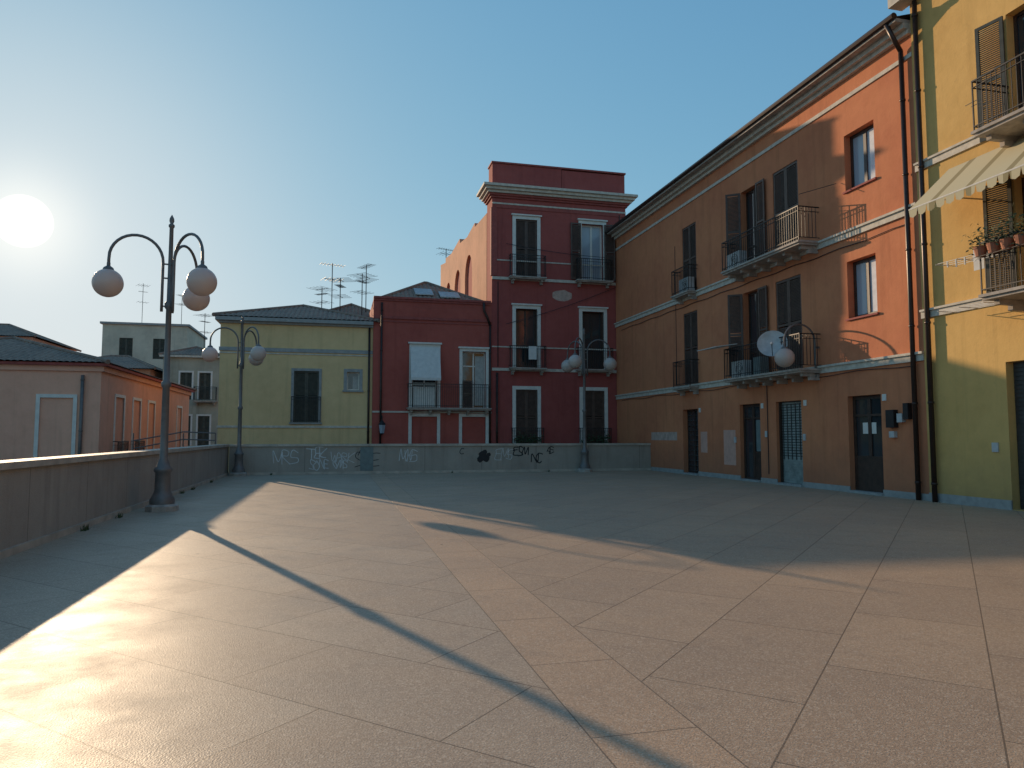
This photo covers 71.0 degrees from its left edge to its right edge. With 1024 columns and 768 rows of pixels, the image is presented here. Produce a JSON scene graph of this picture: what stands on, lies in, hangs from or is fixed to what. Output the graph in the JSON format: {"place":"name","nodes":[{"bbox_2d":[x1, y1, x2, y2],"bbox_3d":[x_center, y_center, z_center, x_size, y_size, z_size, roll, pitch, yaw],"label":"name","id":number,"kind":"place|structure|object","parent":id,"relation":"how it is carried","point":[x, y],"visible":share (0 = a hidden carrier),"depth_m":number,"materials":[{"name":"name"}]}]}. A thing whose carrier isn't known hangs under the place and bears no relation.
{"place":"outdoors","nodes":[
{"label":"outdoors","id":0,"kind":"place"},
{"bbox_2d":[0,325,78,350],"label":"tile roof","id":1,"kind":"structure","parent":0,"point":[7,330],"depth_m":61.07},
{"bbox_2d":[0,370,100,459],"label":"facade","id":2,"kind":"structure","parent":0,"point":[20,390],"depth_m":26.39,"materials":[{"name":"pink paint"}]},
{"bbox_2d":[0,339,193,389],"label":"tile roof","id":3,"kind":"structure","parent":2,"relation":"on","point":[14,350],"depth_m":27.77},
{"bbox_2d":[0,361,194,391],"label":"cornice","id":4,"kind":"structure","parent":2,"relation":"attached to","point":[91,364],"depth_m":26.76,"materials":[{"name":"pink paint"}]},
{"bbox_2d":[0,336,196,391],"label":"tile roof ridge","id":5,"kind":"structure","parent":0,"point":[107,361],"depth_m":28.69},
{"bbox_2d":[102,356,162,373],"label":"tile roof","id":6,"kind":"structure","parent":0,"point":[128,362],"depth_m":53.12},
{"bbox_2d":[101,324,187,368],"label":"facade","id":7,"kind":"structure","parent":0,"point":[143,336],"depth_m":69.90,"materials":[{"name":"paint"}]},
{"bbox_2d":[163,357,219,445],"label":"facade","id":8,"kind":"structure","parent":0,"point":[178,364],"depth_m":53.13,"materials":[{"name":"grey paint"}]},
{"bbox_2d":[217,323,372,471],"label":"facade","id":9,"kind":"structure","parent":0,"point":[266,392],"depth_m":32.70,"materials":[{"name":"paint"}]},
{"bbox_2d":[216,306,376,320],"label":"tile roof","id":10,"kind":"structure","parent":9,"relation":"on","point":[302,312],"depth_m":34.09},
{"bbox_2d":[212,304,380,321],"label":"tile roof ridge","id":11,"kind":"structure","parent":0,"point":[284,307],"depth_m":34.64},
{"bbox_2d":[413,387,434,406],"bbox_3d":[-4.143,0.600,33.827,1.000,0.950,0.200,1,-4,-14],"label":"balcony box","id":12,"kind":"object","parent":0,"point":[418,395],"visible":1,"depth_m":33.72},
{"bbox_2d":[372,300,491,443],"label":"facade","id":13,"kind":"structure","parent":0,"point":[399,336],"depth_m":34.12,"materials":[{"name":"red paint"}]},
{"bbox_2d":[390,283,473,299],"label":"tile roof","id":14,"kind":"structure","parent":13,"relation":"on","point":[411,292],"depth_m":35.94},
{"bbox_2d":[407,383,490,407],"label":"railings","id":15,"kind":"object","parent":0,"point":[480,387],"visible":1,"depth_m":33.97,"materials":[{"name":"black metal"}]},
{"bbox_2d":[0,0,909,356],"label":"sky","id":16,"kind":"structure","parent":0,"point":[291,137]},
{"bbox_2d":[0,470,1023,767],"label":"plaza paving","id":17,"kind":"structure","parent":0,"point":[644,618],"depth_m":5.79,"materials":[{"name":"stone"}]},
{"bbox_2d":[0,472,228,559],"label":"plinth","id":18,"kind":"structure","parent":17,"relation":"on","point":[19,548],"depth_m":11.58,"materials":[{"name":"stone"}]},
{"bbox_2d":[91,215,216,511],"bbox_3d":[-7.435,-0.485,15.168,2.466,6.240,2.501,1,-4,-14],"label":"street lamp","id":19,"kind":"object","parent":17,"relation":"on","point":[108,281],"visible":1,"depth_m":14.87,"materials":[{"name":"metal"}]},
{"bbox_2d":[202,316,265,475],"bbox_3d":[-10.761,0.430,27.912,2.408,6.240,2.532,1,-4,-14],"label":"street lamp","id":20,"kind":"object","parent":17,"relation":"on","point":[257,355],"visible":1,"depth_m":27.68,"materials":[{"name":"metal"}]},
{"bbox_2d":[228,468,650,475],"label":"plinth","id":21,"kind":"structure","parent":17,"relation":"on","point":[435,471],"depth_m":29.91,"materials":[{"name":"concrete"}]},
{"bbox_2d":[561,329,616,471],"bbox_3d":[3.321,0.674,31.305,2.421,6.240,2.527,1,-4,-14],"label":"street lamp","id":22,"kind":"object","parent":17,"relation":"on","point":[572,362],"visible":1,"depth_m":31.11,"materials":[{"name":"metal"}]},
{"bbox_2d":[884,24,920,499],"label":"drainpipes","id":23,"kind":"object","parent":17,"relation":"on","point":[905,174],"visible":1,"depth_m":17.66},
{"bbox_2d":[911,0,937,501],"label":"drainpipes","id":24,"kind":"object","parent":17,"relation":"on","point":[927,322],"visible":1,"depth_m":17.15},
{"bbox_2d":[489,163,624,193],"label":"parapet","id":25,"kind":"structure","parent":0,"point":[527,175],"depth_m":36.39,"materials":[{"name":"red paint"}]},
{"bbox_2d":[488,161,625,175],"bbox_3d":[2.332,-10.934,36.918,7.110,0.080,0.990,1,-4,-14],"label":"parapet cap","id":26,"kind":"object","parent":25,"relation":"on","point":[581,170],"visible":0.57,"depth_m":36.57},
{"bbox_2d":[492,197,624,443],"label":"facade","id":27,"kind":"structure","parent":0,"point":[560,415],"depth_m":35.73,"materials":[{"name":"red paint"}]},
{"bbox_2d":[484,192,628,208],"bbox_3d":[2.301,-9.229,36.922,7.370,0.200,1.490,1,-4,-14],"label":"cornice","id":28,"kind":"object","parent":27,"relation":"attached to","point":[490,195],"visible":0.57,"depth_m":36.20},
{"bbox_2d":[492,203,625,216],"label":"red string courses","id":29,"kind":"object","parent":27,"relation":"attached to","point":[556,210],"visible":0.86,"depth_m":36.25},
{"bbox_2d":[615,34,929,493],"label":"facade","id":30,"kind":"structure","parent":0,"point":[648,262],"depth_m":21.58,"materials":[{"name":"orange paint"}]},
{"bbox_2d":[675,245,819,395],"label":"balcony corbels","id":31,"kind":"object","parent":30,"relation":"attached to","point":[767,268],"visible":1,"depth_m":23.22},
{"bbox_2d":[782,402,802,483],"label":"roller slats","id":32,"kind":"object","parent":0,"point":[787,460],"visible":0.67,"depth_m":22.53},
{"bbox_2d":[910,0,1023,510],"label":"facade","id":33,"kind":"structure","parent":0,"point":[974,351],"depth_m":16.31,"materials":[{"name":"paint"}]},
{"bbox_2d":[986,119,1023,311],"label":"balcony corbels","id":34,"kind":"object","parent":33,"relation":"attached to","point":[1005,141],"visible":0.85,"depth_m":14.74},
{"bbox_2d":[974,16,1015,292],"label":"shutters","id":35,"kind":"object","parent":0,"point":[1008,187],"visible":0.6,"depth_m":15.38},
{"label":"ground","id":36,"kind":"structure","parent":0,"visible":0},
{"bbox_2d":[33,394,182,457],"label":"white window surrounds","id":37,"kind":"object","parent":36,"relation":"on","point":[37,419],"visible":0.49,"depth_m":26.69,"materials":[{"name":"paint"}]},
{"bbox_2d":[0,447,228,549],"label":"parapet wall","id":38,"kind":"structure","parent":36,"relation":"on","point":[37,501],"depth_m":11.96,"materials":[{"name":"concrete"}]},
{"bbox_2d":[0,444,228,469],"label":"cap stones","id":39,"kind":"object","parent":38,"relation":"on","point":[23,463],"visible":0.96,"depth_m":12.06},
{"bbox_2d":[98,372,188,452],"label":"side facade","id":40,"kind":"structure","parent":36,"relation":"on","point":[113,385],"depth_m":31.08,"materials":[{"name":"pink paint"}]},
{"bbox_2d":[118,397,180,450],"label":"side facade reveals","id":41,"kind":"object","parent":40,"relation":"attached to","point":[139,421],"visible":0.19,"depth_m":32.41,"materials":[{"name":"pink paint"}]},
{"bbox_2d":[114,397,180,451],"bbox_3d":[-17.464,2.126,34.838,0.050,2.350,12.700,1,-4,-14],"label":"blind panels side","id":42,"kind":"object","parent":41,"relation":"attached to","point":[118,421],"visible":0.46,"depth_m":31.91,"materials":[{"name":"pink paint"}]},
{"bbox_2d":[379,302,490,443],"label":"drainpipes","id":43,"kind":"object","parent":36,"relation":"on","point":[381,350],"visible":0.72,"depth_m":33.71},
{"bbox_2d":[229,445,650,472],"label":"parapet wall","id":44,"kind":"structure","parent":36,"relation":"on","point":[260,459],"depth_m":29.95,"materials":[{"name":"stone"}]},
{"bbox_2d":[273,446,553,470],"bbox_3d":[-3.822,3.058,29.801,11.648,0.972,0.005,1,-4,-14],"label":"graffiti","id":45,"kind":"object","parent":44,"relation":"attached to","point":[484,455],"visible":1,"depth_m":29.65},
{"bbox_2d":[229,443,650,446],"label":"cap stones","id":46,"kind":"object","parent":44,"relation":"on","point":[493,444],"visible":0.92,"depth_m":30.07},
{"bbox_2d":[408,342,488,443],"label":"white window surrounds","id":47,"kind":"object","parent":36,"relation":"on","point":[461,348],"visible":0.71,"depth_m":34.29,"materials":[{"name":"paint"}]},
{"bbox_2d":[410,346,440,379],"bbox_3d":[-4.067,-0.973,33.843,1.400,1.630,0.503,1,-4,-14],"label":"blind","id":48,"kind":"object","parent":47,"relation":"attached to","point":[425,363],"visible":1,"depth_m":33.82,"materials":[{"name":"white fabric"}]},
{"bbox_2d":[412,351,485,438],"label":"facade reveals","id":49,"kind":"object","parent":36,"relation":"on","point":[485,389],"visible":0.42,"depth_m":34.77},
{"bbox_2d":[373,296,490,304],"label":"cornice","id":50,"kind":"structure","parent":49,"relation":"attached to","point":[428,300],"depth_m":34.36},
{"bbox_2d":[373,315,491,325],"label":"red string courses","id":51,"kind":"object","parent":49,"relation":"attached to","point":[427,318],"visible":1,"depth_m":34.34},
{"bbox_2d":[411,417,484,443],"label":"doors","id":52,"kind":"structure","parent":49,"relation":"attached to","point":[424,430],"depth_m":34.12,"materials":[{"name":"red paint"}]},
{"bbox_2d":[412,352,484,407],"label":"white window frames","id":53,"kind":"structure","parent":49,"relation":"attached to","point":[472,366],"depth_m":34.84,"materials":[{"name":"paint"}]},
{"bbox_2d":[413,353,483,406],"bbox_3d":[-3.055,-0.272,34.600,3.430,2.780,0.001,1,-4,-14],"label":"glass","id":54,"kind":"object","parent":53,"relation":"attached to","point":[467,361],"visible":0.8,"depth_m":34.85,"materials":[{"name":"grey"}]},
{"bbox_2d":[475,356,483,405],"bbox_3d":[-1.597,-0.150,34.904,0.430,2.400,0.005,1,-4,-14],"label":"curtain","id":55,"kind":"object","parent":53,"relation":"hanging from","point":[479,366],"visible":1,"depth_m":34.91,"materials":[{"name":"fabric"}]},
{"bbox_2d":[409,410,487,414],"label":"balcony corbels","id":56,"kind":"object","parent":49,"relation":"attached to","point":[449,412],"visible":0.98,"depth_m":34.02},
{"bbox_2d":[441,213,486,300],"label":"side wall","id":57,"kind":"structure","parent":36,"relation":"on","point":[473,245],"depth_m":40.59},
{"bbox_2d":[487,200,490,300],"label":"walls","id":58,"kind":"structure","parent":36,"relation":"on","point":[488,257],"depth_m":36.09,"materials":[{"name":"paint"}]},
{"bbox_2d":[476,182,637,204],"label":"cornice trim","id":59,"kind":"structure","parent":58,"relation":"on","point":[486,188],"depth_m":36.00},
{"bbox_2d":[516,219,604,442],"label":"facade reveals","id":60,"kind":"object","parent":36,"relation":"on","point":[585,311],"visible":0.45,"depth_m":36.57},
{"bbox_2d":[490,207,496,275],"bbox_3d":[-0.907,-7.028,35.459,0.300,3.400,0.235,1,-4,-14],"label":"corner cap","id":61,"kind":"object","parent":60,"relation":"attached to","point":[493,240],"visible":1,"depth_m":35.36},
{"bbox_2d":[492,202,625,372],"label":"string courses","id":62,"kind":"object","parent":60,"relation":"attached to","point":[546,280],"visible":0.71,"depth_m":35.88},
{"bbox_2d":[516,309,601,368],"bbox_3d":[2.353,-2.220,36.099,4.520,2.900,0.054,1,-4,-14],"label":"window frame","id":63,"kind":"object","parent":60,"relation":"attached to","point":[534,334],"depth_m":36.38,"materials":[{"name":"brown wood"}]},
{"bbox_2d":[516,311,599,367],"bbox_3d":[2.351,-2.219,36.106,4.400,2.780,0.001,1,-4,-14],"label":"glass","id":64,"kind":"object","parent":63,"relation":"attached to","point":[530,332],"visible":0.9,"depth_m":35.89,"materials":[{"name":"grey"}]},
{"bbox_2d":[511,213,608,442],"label":"white window surrounds","id":65,"kind":"object","parent":60,"relation":"attached to","point":[515,216],"visible":0.78,"depth_m":35.73,"materials":[{"name":"paint"}]},
{"bbox_2d":[508,275,613,371],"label":"balcony slabs","id":66,"kind":"structure","parent":60,"relation":"attached to","point":[535,278],"depth_m":35.44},
{"bbox_2d":[509,254,612,442],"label":"railings","id":67,"kind":"object","parent":66,"relation":"on","point":[530,274],"visible":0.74,"depth_m":35.46,"materials":[{"name":"black metal"}]},
{"bbox_2d":[516,219,615,442],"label":"shutters","id":68,"kind":"object","parent":60,"relation":"attached to","point":[526,408],"visible":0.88,"depth_m":35.93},
{"bbox_2d":[582,225,601,279],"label":"white window frames","id":69,"kind":"structure","parent":60,"relation":"attached to","point":[590,226],"depth_m":36.82,"materials":[{"name":"paint"}]},
{"bbox_2d":[582,227,599,279],"bbox_3d":[4.041,-6.683,36.779,0.970,2.720,0.001,1,-4,-14],"label":"window pane","id":70,"kind":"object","parent":69,"relation":"attached to","point":[595,246],"visible":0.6,"depth_m":36.79,"materials":[{"name":"grey"}]},
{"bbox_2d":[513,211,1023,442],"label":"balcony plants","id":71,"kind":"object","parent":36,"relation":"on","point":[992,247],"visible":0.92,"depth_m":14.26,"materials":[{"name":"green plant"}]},
{"bbox_2d":[682,120,879,489],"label":"facade reveals","id":72,"kind":"object","parent":36,"relation":"on","point":[850,281],"visible":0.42,"depth_m":23.15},
{"bbox_2d":[701,430,735,464],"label":"paint patches","id":73,"kind":"object","parent":72,"relation":"attached to","point":[729,450],"visible":1,"depth_m":25.93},
{"bbox_2d":[683,160,802,384],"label":"shutters","id":74,"kind":"object","parent":72,"relation":"attached to","point":[738,341],"visible":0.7,"depth_m":23.96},
{"bbox_2d":[670,239,820,390],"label":"balcony slabs","id":75,"kind":"structure","parent":72,"relation":"attached to","point":[793,246],"depth_m":22.75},
{"bbox_2d":[679,250,751,377],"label":"ac units","id":76,"kind":"object","parent":75,"relation":"on","point":[730,262],"visible":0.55,"depth_m":24.50,"materials":[{"name":"grey plastic"}]},
{"bbox_2d":[671,205,820,386],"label":"railings","id":77,"kind":"object","parent":75,"relation":"on","point":[675,274],"visible":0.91,"depth_m":23.38,"materials":[{"name":"black metal"}]},
{"bbox_2d":[757,331,787,367],"bbox_3d":[7.887,-1.071,21.728,0.733,1.149,0.608,1,-4,-14],"label":"satellite dish","id":78,"kind":"object","parent":77,"relation":"attached to","point":[768,343],"visible":0.91,"depth_m":21.85,"materials":[{"name":"white metal"}]},
{"bbox_2d":[691,166,801,383],"bbox_3d":[8.589,-1.780,24.217,0.001,10.080,11.100,1,-4,-14],"label":"room back","id":79,"kind":"object","parent":72,"relation":"attached to","point":[783,239],"visible":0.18,"depth_m":23.07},
{"bbox_2d":[611,23,910,239],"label":"cornice","id":80,"kind":"structure","parent":72,"relation":"attached to","point":[881,46],"depth_m":22.74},
{"bbox_2d":[607,18,909,234],"bbox_3d":[7.392,-8.338,27.337,0.490,0.090,19.600,1,-4,-14],"label":"eaves board","id":81,"kind":"object","parent":80,"relation":"on","point":[862,47],"visible":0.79,"depth_m":22.59,"materials":[{"name":"concrete"}]},
{"bbox_2d":[605,12,896,233],"bbox_3d":[7.135,-8.438,27.280,0.168,0.168,19.600,1,-4,-14],"label":"gutter","id":82,"kind":"object","parent":81,"relation":"on","point":[845,52],"visible":1,"depth_m":22.51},
{"bbox_2d":[622,183,910,473],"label":"cables","id":83,"kind":"object","parent":72,"relation":"attached to","point":[763,277],"visible":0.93,"depth_m":23.44,"materials":[{"name":"black metal"}]},
{"bbox_2d":[614,52,923,399],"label":"string courses","id":84,"kind":"object","parent":72,"relation":"attached to","point":[891,216],"visible":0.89,"depth_m":20.91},
{"bbox_2d":[687,124,880,489],"bbox_3d":[8.485,-1.782,24.192,0.114,10.080,11.100,1,-4,-14],"label":"window frame","id":85,"kind":"object","parent":72,"relation":"attached to","point":[867,397],"depth_m":20.00,"materials":[{"name":"brown wood"}]},
{"bbox_2d":[689,192,882,476],"bbox_3d":[8.476,-1.777,24.257,0.060,9.940,10.830,1,-4,-14],"label":"glass","id":86,"kind":"object","parent":85,"relation":"attached to","point":[862,438],"visible":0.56,"depth_m":24.77,"materials":[{"name":"grey"}]},
{"bbox_2d":[853,127,874,314],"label":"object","id":87,"kind":"object","parent":85,"relation":"attached to","point":[858,151],"visible":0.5,"depth_m":19.81,"materials":[{"name":"grey"}]},
{"bbox_2d":[869,128,877,311],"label":"curtains","id":88,"kind":"object","parent":85,"relation":"attached to","point":[872,165],"visible":0.36,"depth_m":19.36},
{"bbox_2d":[651,467,928,500],"bbox_3d":[8.088,3.241,24.601,0.040,0.160,15.580,1,-4,-14],"label":"skirting","id":89,"kind":"object","parent":72,"relation":"attached to","point":[902,494],"visible":0.99,"depth_m":21.07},
{"bbox_2d":[774,323,818,376],"bbox_3d":[8.328,-0.991,20.949,1.429,1.578,0.557,1,-4,-14],"label":"wall lamp","id":90,"kind":"object","parent":72,"relation":"attached to","point":[784,356],"visible":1,"depth_m":20.72,"materials":[{"name":"glass"}]},
{"bbox_2d":[755,452,883,492],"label":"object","id":91,"kind":"structure","parent":72,"relation":"attached to","point":[870,474],"depth_m":19.27,"materials":[{"name":"brown wood"}]},
{"bbox_2d":[885,403,911,437],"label":"meter boxes","id":92,"kind":"object","parent":72,"relation":"attached to","point":[891,419],"depth_m":18.07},
{"bbox_2d":[1005,4,1023,509],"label":"facade reveals","id":93,"kind":"object","parent":36,"relation":"on","point":[1009,365],"visible":0.57,"depth_m":15.11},
{"bbox_2d":[913,136,993,318],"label":"string courses","id":94,"kind":"object","parent":93,"relation":"attached to","point":[955,149],"visible":0.61,"depth_m":16.51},
{"bbox_2d":[929,493,1012,509],"bbox_3d":[10.165,2.603,16.004,0.040,0.200,2.145,1,-4,-14],"label":"skirting","id":95,"kind":"object","parent":93,"relation":"attached to","point":[979,502],"visible":1,"depth_m":15.80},
{"bbox_2d":[971,107,1023,300],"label":"balcony slabs","id":96,"kind":"structure","parent":93,"relation":"attached to","point":[1011,124],"depth_m":14.40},
{"bbox_2d":[909,137,1023,217],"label":"awning","id":97,"kind":"object","parent":96,"relation":"attached to","point":[999,160],"visible":1,"depth_m":15.09,"materials":[{"name":"fabric"}]},
{"bbox_2d":[971,52,1023,293],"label":"railings","id":98,"kind":"object","parent":96,"relation":"on","point":[987,121],"visible":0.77,"depth_m":14.55,"materials":[{"name":"black metal"}]},
{"bbox_2d":[1013,10,1023,219],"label":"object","id":99,"kind":"object","parent":93,"relation":"attached to","point":[1015,26],"depth_m":15.24,"materials":[{"name":"brown wood"}]},
{"bbox_2d":[1013,361,1023,508],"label":"roller shutter","id":100,"kind":"object","parent":93,"relation":"attached to","point":[1017,363],"visible":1,"depth_m":15.04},
{"bbox_2d":[1013,364,1023,505],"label":"roller slats","id":101,"kind":"object","parent":100,"relation":"attached to","point":[1020,417],"visible":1,"depth_m":15.02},
{"bbox_3d":[-8.562,0.605,33.207,2.920,2.350,0.300,1,-4,-14],"label":"facade","id":102,"kind":"object","parent":36,"relation":"on","visible":0},
{"bbox_2d":[217,351,372,427],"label":"string courses","id":103,"kind":"object","parent":102,"relation":"attached to","point":[230,426],"visible":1,"depth_m":32.72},
{"bbox_2d":[219,346,372,353],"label":"grey string courses","id":104,"kind":"object","parent":102,"relation":"attached to","point":[302,350],"visible":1,"depth_m":32.94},
{"bbox_2d":[293,371,318,421],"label":"shutters","id":105,"kind":"object","parent":102,"relation":"attached to","point":[301,378],"visible":1,"depth_m":32.93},
{"bbox_2d":[289,368,362,423],"bbox_3d":[-8.509,0.563,33.035,3.280,2.570,0.105,1,-4,-14],"label":"window surround","id":106,"kind":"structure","parent":102,"relation":"attached to","point":[320,384],"depth_m":32.95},
{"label":"facade","id":107,"kind":"object","parent":36,"relation":"on","visible":0},
{"bbox_2d":[180,373,210,445],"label":"shutters","id":108,"kind":"object","parent":107,"relation":"attached to","point":[205,381],"visible":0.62,"depth_m":53.10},
{"bbox_2d":[178,371,212,445],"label":"white window surrounds","id":109,"kind":"object","parent":107,"relation":"attached to","point":[197,415],"visible":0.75,"depth_m":53.05,"materials":[{"name":"paint"}]},
{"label":"facade","id":110,"kind":"object","parent":36,"relation":"on","visible":0},
{"bbox_2d":[119,338,164,358],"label":"shutters","id":111,"kind":"object","parent":110,"relation":"attached to","point":[125,344],"visible":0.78,"depth_m":69.73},
{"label":"return walls","id":112,"kind":"object","parent":36,"relation":"on","visible":0},
{"bbox_2d":[215,316,372,327],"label":"cornice","id":113,"kind":"structure","parent":112,"relation":"on","point":[284,321],"depth_m":32.76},
{"bbox_3d":[-18.770,2.154,26.156,5.000,3.350,0.300,1,-4,-14],"label":"facade","id":114,"kind":"object","parent":36,"relation":"on","visible":0},
{"bbox_2d":[38,398,72,457],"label":"blind panels","id":115,"kind":"object","parent":114,"relation":"attached to","point":[55,429],"visible":0.64,"depth_m":26.54,"materials":[{"name":"pink paint"}]},
{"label":"walls","id":116,"kind":"object","parent":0,"visible":0},
{"bbox_2d":[0,364,191,395],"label":"cornice band","id":117,"kind":"object","parent":116,"relation":"on","point":[76,368],"visible":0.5,"depth_m":26.83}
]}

